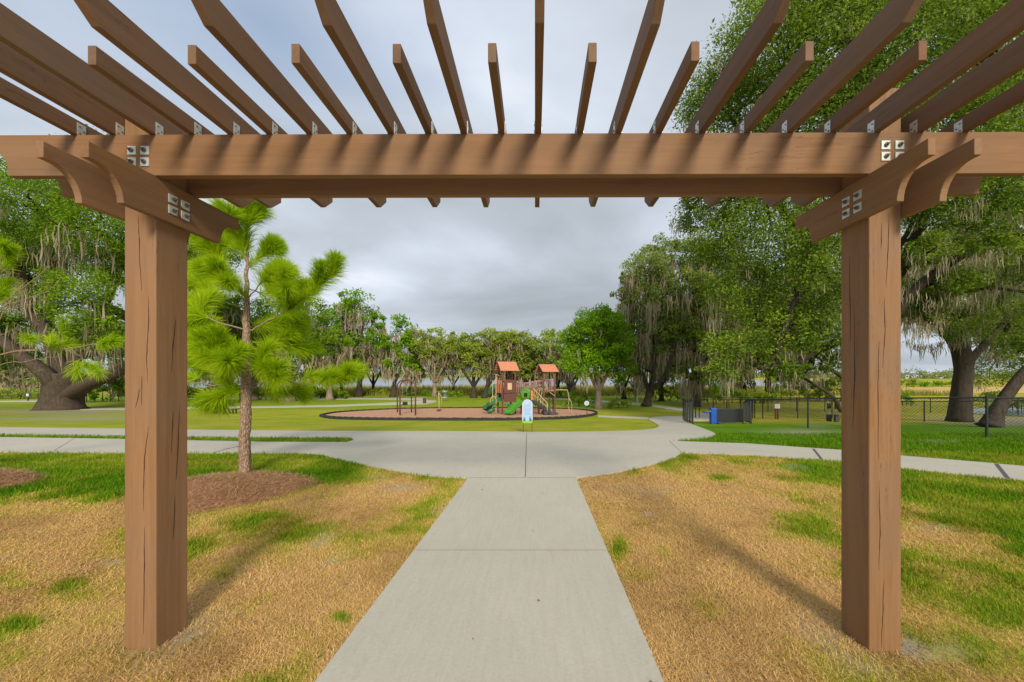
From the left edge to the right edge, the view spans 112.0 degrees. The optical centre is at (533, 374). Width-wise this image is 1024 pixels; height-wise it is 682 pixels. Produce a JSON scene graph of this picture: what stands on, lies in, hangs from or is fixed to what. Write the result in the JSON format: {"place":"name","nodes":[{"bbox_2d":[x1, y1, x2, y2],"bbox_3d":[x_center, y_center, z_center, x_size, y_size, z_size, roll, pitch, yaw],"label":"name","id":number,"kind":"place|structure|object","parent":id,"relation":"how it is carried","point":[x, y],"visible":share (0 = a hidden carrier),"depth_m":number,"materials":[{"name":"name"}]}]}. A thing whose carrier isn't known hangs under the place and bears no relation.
{"place":"outdoors","nodes":[
{"label":"outdoors","id":0,"kind":"place"},
{"bbox_2d":[0,360,24,396],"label":"live oak","id":1,"kind":"object","parent":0,"point":[4,381],"visible":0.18,"depth_m":47.41,"materials":[{"name":"green plant"}]},
{"bbox_2d":[0,397,708,420],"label":"path","id":2,"kind":"structure","parent":0,"point":[697,418],"depth_m":33.86,"materials":[{"name":"concrete"}]},
{"bbox_2d":[25,393,30,400],"bbox_3d":[-60.148,2.616,40.993,0.571,0.983,0.121,0,0,0],"label":"path sign","id":3,"kind":"object","parent":2,"relation":"on","point":[27,395],"visible":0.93,"depth_m":40.98,"materials":[{"name":"white metal"}]},
{"bbox_2d":[14,378,839,387],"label":"lake","id":4,"kind":"structure","parent":0,"point":[426,381],"depth_m":140.56,"materials":[{"name":"grey liquid"}]},
{"bbox_2d":[0,416,1023,681],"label":"concrete path","id":5,"kind":"structure","parent":0,"point":[484,566],"depth_m":3.14,"materials":[{"name":"grey concrete"}]},
{"bbox_2d":[522,399,532,431],"bbox_3d":[-0.194,1.306,10.902,0.347,1.062,0.057,0,0,0],"label":"playground sign","id":6,"kind":"object","parent":5,"relation":"on","point":[527,410],"visible":0.98,"depth_m":10.88,"materials":[{"name":"white metal"}]},
{"bbox_2d":[0,376,1023,681],"bbox_3d":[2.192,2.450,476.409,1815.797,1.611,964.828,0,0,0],"label":"ground","id":7,"kind":"structure","parent":0,"point":[14,412],"depth_m":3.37,"materials":[{"name":"brown plant"}]},
{"bbox_2d":[0,387,39,398],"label":"shrub","id":8,"kind":"object","parent":7,"relation":"on","point":[4,392],"visible":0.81,"depth_m":45.11,"materials":[{"name":"green plant"}]},
{"bbox_2d":[12,354,47,397],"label":"live oak","id":9,"kind":"object","parent":7,"relation":"on","point":[35,383],"visible":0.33,"depth_m":47.27,"materials":[{"name":"green plant"}]},
{"bbox_2d":[0,466,60,487],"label":"pine straw mulch","id":10,"kind":"object","parent":7,"relation":"on","point":[8,476],"visible":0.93,"depth_m":5.37,"materials":[{"name":"brown plant"}]},
{"bbox_2d":[0,235,124,382],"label":"pine tree","id":11,"kind":"object","parent":7,"relation":"on","point":[9,251],"visible":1,"depth_m":5.50,"materials":[{"name":"green plant"}]},
{"bbox_2d":[86,379,124,400],"bbox_3d":[-50.564,1.511,40.994,5.577,3.304,2.733,0,0,-20],"label":"shrub","id":12,"kind":"object","parent":7,"relation":"on","point":[92,394],"visible":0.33,"depth_m":40.60,"materials":[{"name":"green plant"}]},
{"bbox_2d":[103,350,124,399],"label":"live oak","id":13,"kind":"object","parent":7,"relation":"on","point":[118,393],"visible":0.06,"depth_m":40.81,"materials":[{"name":"green plant"}]},
{"bbox_2d":[0,124,244,410],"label":"live oak","id":14,"kind":"object","parent":7,"relation":"on","point":[50,226],"visible":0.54,"depth_m":27.13,"materials":[{"name":"green plant"}]},
{"bbox_2d":[187,383,213,399],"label":"shrub","id":15,"kind":"object","parent":7,"relation":"on","point":[190,389],"visible":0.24,"depth_m":42.54,"materials":[{"name":"green plant"}]},
{"bbox_2d":[100,469,322,515],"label":"pine straw mulch","id":16,"kind":"object","parent":7,"relation":"on","point":[222,490],"visible":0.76,"depth_m":4.78,"materials":[{"name":"brown plant"}]},
{"bbox_2d":[187,198,371,473],"bbox_3d":[-4.814,-0.712,5.688,4.080,4.832,2.129,0,0,0],"label":"pine tree","id":17,"kind":"object","parent":16,"relation":"on","point":[212,345],"visible":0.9,"depth_m":5.53,"materials":[{"name":"green plant"}]},
{"bbox_2d":[187,287,260,392],"bbox_3d":[-38.487,-3.957,41.349,11.931,14.132,7.636,0,0,0],"label":"oak tree","id":18,"kind":"object","parent":7,"relation":"on","point":[228,312],"visible":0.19,"depth_m":40.02,"materials":[{"name":"green plant"}]},
{"bbox_2d":[216,404,239,413],"bbox_3d":[-22.491,2.478,25.073,1.861,0.702,0.785,0,0,0],"label":"picnic table","id":19,"kind":"object","parent":7,"relation":"on","point":[233,409],"visible":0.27,"depth_m":25.05,"materials":[{"name":"black metal"}]},
{"bbox_2d":[222,380,280,399],"bbox_3d":[-36.444,1.845,43.139,8.936,2.679,3.369,0,0,0],"label":"shrub","id":20,"kind":"object","parent":7,"relation":"on","point":[258,391],"visible":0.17,"depth_m":42.73,"materials":[{"name":"green plant"}]},
{"bbox_2d":[229,296,286,399],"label":"oak tree","id":21,"kind":"object","parent":7,"relation":"on","point":[256,396],"visible":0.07,"depth_m":42.70,"materials":[{"name":"green plant"}]},
{"bbox_2d":[250,276,338,400],"bbox_3d":[-28.712,-4.480,41.342,10.857,16.128,6.174,0,0,0],"label":"oak tree","id":22,"kind":"object","parent":7,"relation":"on","point":[318,331],"visible":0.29,"depth_m":40.66,"materials":[{"name":"green plant"}]},
{"bbox_2d":[277,385,326,397],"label":"shrub","id":23,"kind":"object","parent":7,"relation":"on","point":[317,392],"visible":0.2,"depth_m":45.24,"materials":[{"name":"green plant"}]},
{"bbox_2d":[302,329,355,399],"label":"live oak","id":24,"kind":"object","parent":7,"relation":"on","point":[341,352],"visible":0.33,"depth_m":42.88,"materials":[{"name":"green plant"}]},
{"bbox_2d":[314,389,349,398],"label":"shrub","id":25,"kind":"object","parent":7,"relation":"on","point":[340,392],"visible":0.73,"depth_m":45.08,"materials":[{"name":"green plant"}]},
{"bbox_2d":[313,307,363,395],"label":"live oak","id":26,"kind":"object","parent":7,"relation":"on","point":[339,319],"visible":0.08,"depth_m":52.15,"materials":[{"name":"green plant"}]},
{"bbox_2d":[323,287,391,396],"bbox_3d":[-25.152,-4.712,49.366,10.242,15.861,6.871,0,0,0],"label":"live oak","id":27,"kind":"object","parent":7,"relation":"on","point":[347,310],"visible":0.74,"depth_m":49.30,"materials":[{"name":"green plant"}]},
{"bbox_2d":[354,326,393,391],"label":"live oak","id":28,"kind":"object","parent":7,"relation":"on","point":[372,381],"visible":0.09,"depth_m":54.88,"materials":[{"name":"green plant"}]},
{"bbox_2d":[362,388,387,393],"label":"shrub","id":29,"kind":"object","parent":7,"relation":"on","point":[373,390],"visible":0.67,"depth_m":53.64,"materials":[{"name":"green plant"}]},
{"bbox_2d":[367,313,422,396],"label":"live oak","id":30,"kind":"object","parent":7,"relation":"on","point":[399,359],"visible":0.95,"depth_m":49.07,"materials":[{"name":"green plant"}]},
{"bbox_2d":[403,326,426,388],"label":"live oak","id":31,"kind":"object","parent":7,"relation":"on","point":[415,357],"visible":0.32,"depth_m":57.88,"materials":[{"name":"green plant"}]},
{"bbox_2d":[401,387,431,396],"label":"shrub","id":32,"kind":"object","parent":7,"relation":"on","point":[428,393],"visible":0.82,"depth_m":51.05,"materials":[{"name":"green plant"}]},
{"bbox_2d":[411,327,470,396],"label":"live oak","id":33,"kind":"object","parent":7,"relation":"on","point":[437,356],"visible":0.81,"depth_m":49.02,"materials":[{"name":"green plant"}]},
{"bbox_2d":[436,389,463,396],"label":"shrub","id":34,"kind":"object","parent":7,"relation":"on","point":[458,392],"visible":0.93,"depth_m":49.10,"materials":[{"name":"green plant"}]},
{"bbox_2d":[445,333,471,390],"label":"live oak","id":35,"kind":"object","parent":7,"relation":"on","point":[451,370],"visible":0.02,"depth_m":57.98,"materials":[{"name":"green plant"}]},
{"bbox_2d":[319,407,597,420],"bbox_3d":[-4.901,2.691,24.792,19.126,0.710,11.862,0,0,0],"label":"playground border","id":36,"kind":"object","parent":7,"relation":"on","point":[323,415],"visible":0.62,"depth_m":19.43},
{"bbox_2d":[327,408,594,417],"bbox_3d":[-4.901,2.696,24.793,18.996,0.500,11.732,0,0,0],"label":"playground surface","id":37,"kind":"object","parent":7,"relation":"on","point":[452,412],"visible":0.66,"depth_m":24.34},
{"bbox_2d":[397,379,415,414],"bbox_3d":[-8.938,1.554,24.114,1.042,2.549,3.522,0,0,-25],"label":"swing frame","id":38,"kind":"object","parent":37,"relation":"on","point":[406,403],"visible":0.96,"depth_m":22.73,"materials":[{"name":"brown metal"}]},
{"bbox_2d":[483,362,571,414],"bbox_3d":[-0.487,0.950,24.154,6.396,3.758,3.201,0,0,0],"label":"play structure","id":39,"kind":"object","parent":37,"relation":"on","point":[512,387],"visible":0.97,"depth_m":24.13,"materials":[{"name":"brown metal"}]},
{"bbox_2d":[447,327,520,397],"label":"live oak","id":40,"kind":"object","parent":7,"relation":"on","point":[478,358],"visible":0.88,"depth_m":46.60,"materials":[{"name":"green plant"}]},
{"bbox_2d":[481,329,521,397],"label":"live oak","id":41,"kind":"object","parent":7,"relation":"on","point":[504,340],"visible":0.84,"depth_m":46.00,"materials":[{"name":"green plant"}]},
{"bbox_2d":[487,331,533,381],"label":"live oak","id":42,"kind":"object","parent":7,"relation":"on","point":[493,375],"visible":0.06,"depth_m":57.47,"materials":[{"name":"green plant"}]},
{"bbox_2d":[0,0,1023,652],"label":"pergola","id":43,"kind":"object","parent":7,"relation":"on","point":[152,168],"visible":0.99,"depth_m":2.02,"materials":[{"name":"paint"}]},
{"bbox_2d":[2,438,1021,681],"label":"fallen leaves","id":44,"kind":"object","parent":7,"relation":"on","point":[238,614],"visible":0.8,"depth_m":2.66,"materials":[{"name":"brown plant"}]},
{"bbox_2d":[491,328,556,395],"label":"live oak","id":45,"kind":"object","parent":7,"relation":"on","point":[525,366],"visible":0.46,"depth_m":51.17,"materials":[{"name":"green plant"}]},
{"bbox_2d":[530,328,565,388],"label":"live oak","id":46,"kind":"object","parent":7,"relation":"on","point":[552,333],"visible":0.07,"depth_m":58.09,"materials":[{"name":"green plant"}]},
{"bbox_2d":[524,384,574,397],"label":"shrub","id":47,"kind":"object","parent":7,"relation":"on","point":[531,387],"visible":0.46,"depth_m":48.13,"materials":[{"name":"green plant"}]},
{"bbox_2d":[85,365,1014,378],"bbox_3d":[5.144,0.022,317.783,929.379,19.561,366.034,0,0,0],"label":"distant wood","id":48,"kind":"object","parent":7,"relation":"on","point":[932,375],"visible":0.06,"depth_m":291.95,"materials":[{"name":"green plant"}]},
{"bbox_2d":[526,335,575,395],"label":"live oak","id":49,"kind":"object","parent":7,"relation":"on","point":[538,348],"visible":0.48,"depth_m":49.88,"materials":[{"name":"green plant"}]},
{"bbox_2d":[558,359,581,398],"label":"live oak","id":50,"kind":"object","parent":7,"relation":"on","point":[567,377],"visible":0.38,"depth_m":46.40,"materials":[{"name":"green plant"}]},
{"bbox_2d":[552,338,589,384],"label":"live oak","id":51,"kind":"object","parent":7,"relation":"on","point":[569,353],"visible":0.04,"depth_m":54.93,"materials":[{"name":"green plant"}]},
{"bbox_2d":[562,390,594,406],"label":"shrub","id":52,"kind":"object","parent":7,"relation":"on","point":[573,397],"visible":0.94,"depth_m":32.68,"materials":[{"name":"green plant"}]},
{"bbox_2d":[554,302,638,408],"bbox_3d":[5.658,-1.795,31.420,7.735,9.608,6.714,0,0,0],"label":"live oak","id":53,"kind":"object","parent":7,"relation":"on","point":[605,346],"visible":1,"depth_m":30.23,"materials":[{"name":"green plant"}]},
{"bbox_2d":[605,399,631,408],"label":"shrub","id":54,"kind":"object","parent":7,"relation":"on","point":[614,402],"visible":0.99,"depth_m":31.62,"materials":[{"name":"green plant"}]},
{"bbox_2d":[602,331,640,398],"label":"live oak","id":55,"kind":"object","parent":7,"relation":"on","point":[624,390],"visible":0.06,"depth_m":45.04,"materials":[{"name":"green plant"}]},
{"bbox_2d":[609,380,648,395],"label":"shrub","id":56,"kind":"object","parent":7,"relation":"on","point":[629,390],"visible":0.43,"depth_m":44.83,"materials":[{"name":"green plant"}]},
{"bbox_2d":[609,232,702,406],"bbox_3d":[11.866,-5.166,34.234,9.218,17.632,6.507,0,0,0],"label":"live oak","id":57,"kind":"object","parent":7,"relation":"on","point":[644,312],"visible":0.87,"depth_m":32.83,"materials":[{"name":"green plant"}]},
{"bbox_2d":[642,381,684,400],"bbox_3d":[15.602,1.903,41.199,6.705,2.527,2.138,0,0,-15],"label":"shrub","id":58,"kind":"object","parent":7,"relation":"on","point":[665,391],"visible":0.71,"depth_m":41.05,"materials":[{"name":"green plant"}]},
{"bbox_2d":[645,291,682,400],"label":"live oak","id":59,"kind":"object","parent":7,"relation":"on","point":[666,379],"visible":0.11,"depth_m":40.87,"materials":[{"name":"green plant"}]},
{"bbox_2d":[677,388,727,403],"bbox_3d":[18.002,2.111,36.091,5.702,2.013,2.408,0,0,0],"label":"shrub","id":60,"kind":"object","parent":7,"relation":"on","point":[717,395],"visible":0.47,"depth_m":36.17,"materials":[{"name":"green plant"}]},
{"bbox_2d":[652,233,753,406],"bbox_3d":[16.933,-5.272,34.464,10.638,18.397,7.606,0,0,-35],"label":"live oak","id":61,"kind":"object","parent":7,"relation":"on","point":[691,358],"visible":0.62,"depth_m":32.69,"materials":[{"name":"green plant"}]},
{"bbox_2d":[702,408,721,423],"bbox_3d":[8.250,1.909,16.016,0.853,0.744,0.291,0,0,9],"label":"drinking fountain","id":62,"kind":"object","parent":7,"relation":"on","point":[712,412],"visible":0.96,"depth_m":15.93,"materials":[{"name":"blue metal"}]},
{"bbox_2d":[683,399,754,423],"bbox_3d":[10.156,1.908,19.046,3.319,1.655,8.658,0,0,34],"label":"chain link fence","id":63,"kind":"object","parent":7,"relation":"on","point":[692,406],"visible":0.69,"depth_m":21.24,"materials":[{"name":"black metal"}]},
{"bbox_2d":[684,401,691,421],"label":"gate","id":64,"kind":"structure","parent":63,"relation":"attached to","point":[685,410],"depth_m":17.38,"materials":[{"name":"black metal"}]},
{"bbox_2d":[743,401,750,422],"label":"gate","id":65,"kind":"structure","parent":63,"relation":"attached to","point":[745,405],"depth_m":16.64,"materials":[{"name":"black metal"}]},
{"bbox_2d":[687,375,758,395],"bbox_3d":[28.111,1.560,52.175,11.418,3.845,4.131,0,0,0],"label":"shrub","id":66,"kind":"object","parent":7,"relation":"on","point":[715,384],"visible":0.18,"depth_m":51.82,"materials":[{"name":"green plant"}]},
{"bbox_2d":[717,408,743,422],"bbox_3d":[9.368,1.963,16.510,1.713,0.764,0.090,0,0,-17],"label":"privacy panel","id":67,"kind":"object","parent":7,"relation":"on","point":[729,415],"visible":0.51,"depth_m":16.50,"materials":[{"name":"black metal"}]},
{"bbox_2d":[723,386,780,403],"bbox_3d":[23.711,2.170,37.225,5.815,2.023,2.384,0,0,0],"label":"shrub","id":68,"kind":"object","parent":7,"relation":"on","point":[738,393],"visible":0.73,"depth_m":37.15,"materials":[{"name":"green plant"}]},
{"bbox_2d":[774,404,779,418],"bbox_3d":[14.215,2.142,20.167,0.312,0.897,0.086,0,0,0],"label":"notice sign","id":69,"kind":"object","parent":7,"relation":"on","point":[777,411],"visible":0.71,"depth_m":20.15,"materials":[{"name":"white metal"}]},
{"bbox_2d":[723,212,840,398],"bbox_3d":[29.480,-8.603,41.224,18.680,23.430,9.831,0,0,0],"label":"live oak","id":70,"kind":"object","parent":7,"relation":"on","point":[748,372],"visible":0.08,"depth_m":39.74,"materials":[{"name":"green plant"}]},
{"bbox_2d":[762,375,827,400],"bbox_3d":[31.241,1.489,40.789,7.749,3.355,2.798,0,0,0],"label":"shrub","id":71,"kind":"object","parent":7,"relation":"on","point":[801,390],"visible":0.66,"depth_m":40.54,"materials":[{"name":"green plant"}]},
{"bbox_2d":[810,375,840,400],"bbox_3d":[36.196,1.428,40.879,7.148,3.479,2.202,0,0,-11],"label":"shrub","id":72,"kind":"object","parent":7,"relation":"on","point":[831,383],"visible":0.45,"depth_m":40.63,"materials":[{"name":"green plant"}]},
{"bbox_2d":[826,401,831,420],"bbox_3d":[15.724,1.941,18.381,0.217,1.084,0.177,0,0,0],"label":"pet waste station","id":73,"kind":"object","parent":7,"relation":"on","point":[828,414],"visible":0.95,"depth_m":18.33,"materials":[{"name":"black metal"}]},
{"bbox_2d":[833,405,839,421],"bbox_3d":[15.785,1.928,17.994,0.212,1.062,0.175,0,0,0],"label":"pet waste station","id":74,"kind":"object","parent":7,"relation":"on","point":[836,417],"visible":0.66,"depth_m":17.93,"materials":[{"name":"black metal"}]},
{"bbox_2d":[666,0,1023,412],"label":"live oak","id":75,"kind":"object","parent":7,"relation":"on","point":[801,22],"visible":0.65,"depth_m":15.36,"materials":[{"name":"green plant"}]},
{"bbox_2d":[693,396,1022,413],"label":"chain link fence","id":76,"kind":"object","parent":7,"relation":"on","point":[1018,405],"visible":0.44,"depth_m":27.14,"materials":[{"name":"black metal"}]},
{"bbox_2d":[751,395,1023,438],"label":"chain link fence","id":77,"kind":"object","parent":7,"relation":"on","point":[986,397],"visible":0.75,"depth_m":10.18,"materials":[{"name":"black metal"}]},
{"bbox_2d":[762,400,1023,425],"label":"chain link fence","id":78,"kind":"object","parent":7,"relation":"on","point":[832,405],"visible":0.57,"depth_m":18.06,"materials":[{"name":"black metal"}]},
{"bbox_2d":[901,373,911,378],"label":"house","id":79,"kind":"structure","parent":7,"relation":"on","point":[907,375],"depth_m":297.01,"materials":[{"name":"white paint"}]},
{"bbox_2d":[901,389,915,405],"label":"shrub","id":80,"kind":"object","parent":7,"relation":"on","point":[905,395],"visible":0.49,"depth_m":34.30,"materials":[{"name":"green plant"}]},
{"bbox_2d":[901,377,919,387],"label":"shrub","id":81,"kind":"object","parent":7,"relation":"on","point":[913,381],"visible":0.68,"depth_m":80.85,"materials":[{"name":"green plant"}]},
{"bbox_2d":[930,380,950,386],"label":"shrub","id":82,"kind":"object","parent":7,"relation":"on","point":[936,383],"visible":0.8,"depth_m":92.70,"materials":[{"name":"green plant"}]},
{"bbox_2d":[901,251,1023,421],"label":"live oak","id":83,"kind":"object","parent":7,"relation":"on","point":[965,358],"visible":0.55,"depth_m":17.83,"materials":[{"name":"green plant"}]},
{"bbox_2d":[901,188,1023,356],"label":"live oak","id":84,"kind":"object","parent":7,"relation":"on","point":[912,273],"visible":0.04,"depth_m":27.63,"materials":[{"name":"green plant"}]},
{"bbox_2d":[973,390,1023,409],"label":"shrub","id":85,"kind":"object","parent":7,"relation":"on","point":[992,394],"visible":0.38,"depth_m":29.26,"materials":[{"name":"green plant"}]},
{"bbox_2d":[974,276,1023,427],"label":"live oak","id":86,"kind":"object","parent":7,"relation":"on","point":[1013,385],"visible":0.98,"depth_m":13.91,"materials":[{"name":"green plant"}]},
{"bbox_2d":[0,0,1023,375],"label":"sky","id":87,"kind":"structure","parent":0,"point":[459,265],"materials":[{"name":"grey"}]},
{"bbox_2d":[240,383,949,395],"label":"marsh grass","id":88,"kind":"structure","parent":0,"point":[480,390],"depth_m":56.58,"materials":[{"name":"green plant"}]},
{"bbox_2d":[719,365,756,396],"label":"live oak","id":89,"kind":"object","parent":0,"point":[744,386],"visible":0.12,"depth_m":43.79,"materials":[{"name":"green plant"}]},
{"bbox_2d":[839,387,1023,392],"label":"dry grass field","id":90,"kind":"structure","parent":0,"point":[1021,390],"depth_m":73.61,"materials":[{"name":"plant"}]},
{"bbox_2d":[905,380,932,386],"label":"shrub","id":91,"kind":"object","parent":90,"relation":"on","point":[924,384],"visible":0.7,"depth_m":88.55,"materials":[{"name":"green plant"}]},
{"bbox_2d":[973,408,1023,415],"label":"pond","id":92,"kind":"structure","parent":0,"point":[1007,413],"depth_m":25.70,"materials":[{"name":"grey liquid"}]}
]}

